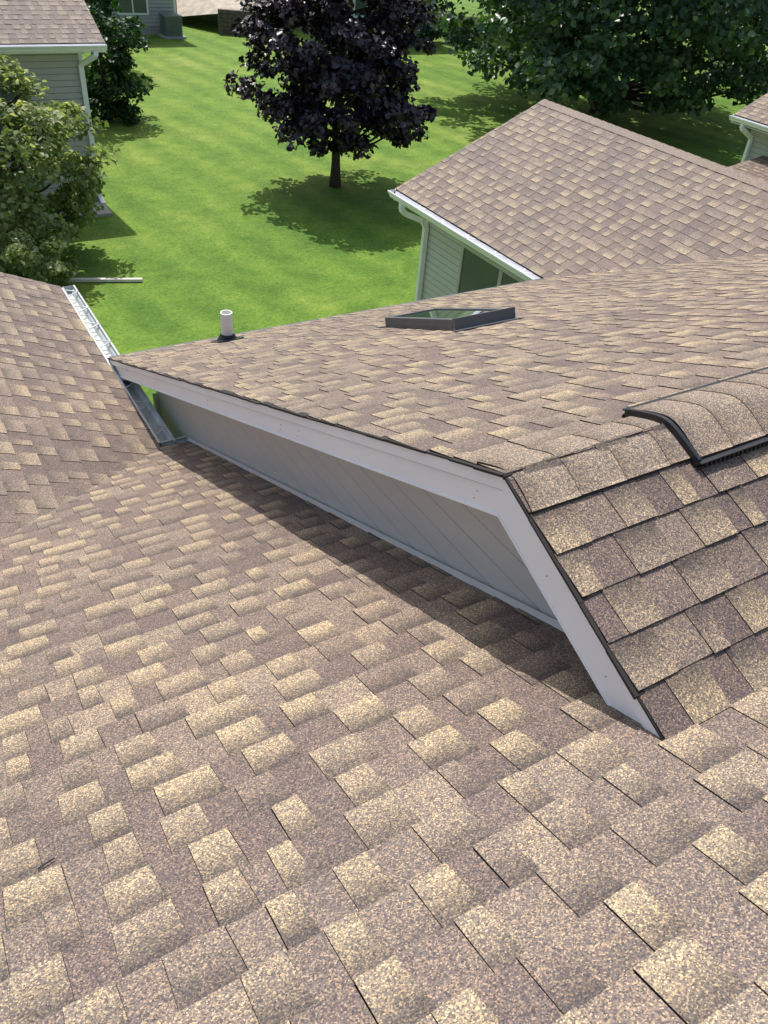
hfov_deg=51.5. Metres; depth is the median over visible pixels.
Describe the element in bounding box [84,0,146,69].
green tree
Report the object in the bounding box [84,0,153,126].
green tree
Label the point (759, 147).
walls
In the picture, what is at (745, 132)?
downspout
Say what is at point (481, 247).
rain gutter
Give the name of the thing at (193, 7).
gravel bank
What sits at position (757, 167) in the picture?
porch roof shingles
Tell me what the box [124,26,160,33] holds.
foundation
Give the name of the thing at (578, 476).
ridge cap shingles
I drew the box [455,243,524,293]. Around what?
wing window
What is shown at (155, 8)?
walls
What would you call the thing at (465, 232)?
wing fascia
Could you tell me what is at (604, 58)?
shade tree
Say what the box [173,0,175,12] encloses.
corner boards
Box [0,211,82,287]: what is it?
garden shrub
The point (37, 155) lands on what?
flowering tree
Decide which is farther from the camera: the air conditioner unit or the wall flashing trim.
the air conditioner unit
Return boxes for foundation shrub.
[415,24,442,40]
[440,22,458,40]
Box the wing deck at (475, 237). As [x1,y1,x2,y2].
[396,186,707,278]
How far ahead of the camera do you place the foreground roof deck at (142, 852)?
1.89 m
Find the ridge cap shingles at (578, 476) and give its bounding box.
[477,416,689,514]
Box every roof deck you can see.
[0,3,103,44]
[0,512,612,1023]
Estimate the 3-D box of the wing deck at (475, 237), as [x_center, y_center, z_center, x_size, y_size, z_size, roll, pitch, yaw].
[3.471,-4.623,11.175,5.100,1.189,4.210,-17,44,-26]
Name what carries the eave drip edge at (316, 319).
attached to the gable wing walls at (475, 544)
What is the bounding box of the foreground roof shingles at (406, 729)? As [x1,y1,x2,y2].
[0,441,767,1023]
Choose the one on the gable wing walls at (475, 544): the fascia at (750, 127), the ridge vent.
the ridge vent
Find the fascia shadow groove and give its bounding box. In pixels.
[126,369,500,489]
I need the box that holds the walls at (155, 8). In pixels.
[96,0,173,25]
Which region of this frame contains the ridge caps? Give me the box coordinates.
[538,99,767,190]
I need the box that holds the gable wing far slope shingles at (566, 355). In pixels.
[110,254,767,473]
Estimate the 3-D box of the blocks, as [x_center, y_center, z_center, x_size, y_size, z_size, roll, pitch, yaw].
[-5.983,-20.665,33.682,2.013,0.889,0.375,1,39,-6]
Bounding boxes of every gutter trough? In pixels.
[0,44,106,51]
[729,115,767,131]
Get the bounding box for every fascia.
[0,43,105,53]
[62,288,159,444]
[109,360,659,737]
[394,189,541,278]
[731,120,767,133]
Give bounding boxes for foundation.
[43,190,112,217]
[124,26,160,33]
[276,18,428,39]
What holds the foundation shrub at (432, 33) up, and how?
on the lawn
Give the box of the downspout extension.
[64,278,142,281]
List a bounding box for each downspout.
[78,51,105,204]
[739,123,753,162]
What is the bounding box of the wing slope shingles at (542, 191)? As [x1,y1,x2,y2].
[395,103,767,277]
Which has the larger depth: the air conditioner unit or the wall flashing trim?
the air conditioner unit
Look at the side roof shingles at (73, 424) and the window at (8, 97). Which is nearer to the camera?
the side roof shingles at (73, 424)
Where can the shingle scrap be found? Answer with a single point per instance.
(45, 863)
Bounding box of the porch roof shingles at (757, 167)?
[728,155,767,181]
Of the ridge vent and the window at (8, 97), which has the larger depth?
the window at (8, 97)
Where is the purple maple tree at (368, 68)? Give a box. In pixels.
[223,0,443,187]
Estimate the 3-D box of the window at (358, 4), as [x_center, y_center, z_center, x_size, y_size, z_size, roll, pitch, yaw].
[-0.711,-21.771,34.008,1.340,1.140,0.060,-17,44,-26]
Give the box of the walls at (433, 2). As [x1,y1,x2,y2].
[304,0,435,34]
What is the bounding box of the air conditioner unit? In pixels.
[158,13,186,38]
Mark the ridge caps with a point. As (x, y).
(719, 168)
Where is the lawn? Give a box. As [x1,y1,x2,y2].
[0,0,767,405]
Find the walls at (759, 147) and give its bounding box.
[746,129,767,160]
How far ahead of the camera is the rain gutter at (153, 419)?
7.04 m
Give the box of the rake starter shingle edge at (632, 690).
[108,358,664,740]
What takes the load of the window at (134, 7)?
attached to the walls at (155, 8)
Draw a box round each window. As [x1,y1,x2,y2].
[0,74,31,151]
[118,0,148,14]
[353,0,377,17]
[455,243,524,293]
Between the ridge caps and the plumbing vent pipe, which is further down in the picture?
the plumbing vent pipe
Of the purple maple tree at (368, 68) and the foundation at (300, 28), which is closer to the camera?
the purple maple tree at (368, 68)
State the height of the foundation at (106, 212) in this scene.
0.250 m
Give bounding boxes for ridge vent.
[622,367,767,470]
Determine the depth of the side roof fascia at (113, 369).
7.13 m
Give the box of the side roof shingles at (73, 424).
[0,272,160,538]
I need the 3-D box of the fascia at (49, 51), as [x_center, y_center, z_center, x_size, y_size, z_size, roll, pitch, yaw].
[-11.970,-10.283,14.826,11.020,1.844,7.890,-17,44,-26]
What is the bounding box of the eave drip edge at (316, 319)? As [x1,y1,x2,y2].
[109,279,539,357]
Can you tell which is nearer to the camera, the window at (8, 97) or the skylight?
the skylight
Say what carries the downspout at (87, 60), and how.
attached to the walls at (59, 72)
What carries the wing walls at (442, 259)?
on the lawn
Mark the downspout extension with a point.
(105, 280)
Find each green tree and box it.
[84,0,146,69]
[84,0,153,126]
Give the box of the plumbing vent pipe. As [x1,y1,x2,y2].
[211,310,243,342]
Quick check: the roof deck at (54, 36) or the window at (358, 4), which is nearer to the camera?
the roof deck at (54, 36)
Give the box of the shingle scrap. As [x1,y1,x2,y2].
[37,857,54,868]
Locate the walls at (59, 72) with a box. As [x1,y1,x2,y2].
[0,53,95,193]
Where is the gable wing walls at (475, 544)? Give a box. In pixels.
[156,391,557,620]
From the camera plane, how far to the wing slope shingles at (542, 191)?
10.22 m
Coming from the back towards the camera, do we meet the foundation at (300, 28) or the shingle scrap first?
the foundation at (300, 28)
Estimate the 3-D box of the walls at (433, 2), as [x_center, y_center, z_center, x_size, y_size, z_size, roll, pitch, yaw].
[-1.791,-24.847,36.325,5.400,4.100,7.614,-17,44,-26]
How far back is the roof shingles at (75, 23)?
14.98 m
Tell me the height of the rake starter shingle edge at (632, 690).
2.298 m
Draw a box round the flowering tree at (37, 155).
[0,54,119,255]
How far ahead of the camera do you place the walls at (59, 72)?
15.40 m
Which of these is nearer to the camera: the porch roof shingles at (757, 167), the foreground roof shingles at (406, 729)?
the foreground roof shingles at (406, 729)
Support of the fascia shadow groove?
attached to the gable wing walls at (475, 544)
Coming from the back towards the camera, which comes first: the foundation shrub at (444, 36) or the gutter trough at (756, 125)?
the foundation shrub at (444, 36)
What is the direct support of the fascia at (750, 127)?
on the walls at (759, 147)
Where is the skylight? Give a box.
[376,307,523,331]
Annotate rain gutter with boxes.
[63,285,187,446]
[387,190,540,300]
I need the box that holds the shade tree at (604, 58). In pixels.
[422,0,767,117]
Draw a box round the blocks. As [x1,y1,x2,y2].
[218,8,266,35]
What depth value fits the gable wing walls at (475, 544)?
3.71 m
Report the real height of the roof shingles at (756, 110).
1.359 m
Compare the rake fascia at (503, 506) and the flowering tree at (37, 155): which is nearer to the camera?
the rake fascia at (503, 506)
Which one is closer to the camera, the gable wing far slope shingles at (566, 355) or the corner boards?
the gable wing far slope shingles at (566, 355)
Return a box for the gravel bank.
[176,0,269,15]
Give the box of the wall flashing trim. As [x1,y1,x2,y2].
[152,393,564,632]
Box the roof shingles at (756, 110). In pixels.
[734,93,767,124]
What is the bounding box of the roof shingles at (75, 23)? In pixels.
[0,0,104,43]
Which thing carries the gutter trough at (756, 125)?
attached to the fascia at (750, 127)
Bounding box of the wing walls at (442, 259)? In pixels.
[421,221,462,299]
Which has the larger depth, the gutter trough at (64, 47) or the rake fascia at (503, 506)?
the gutter trough at (64, 47)

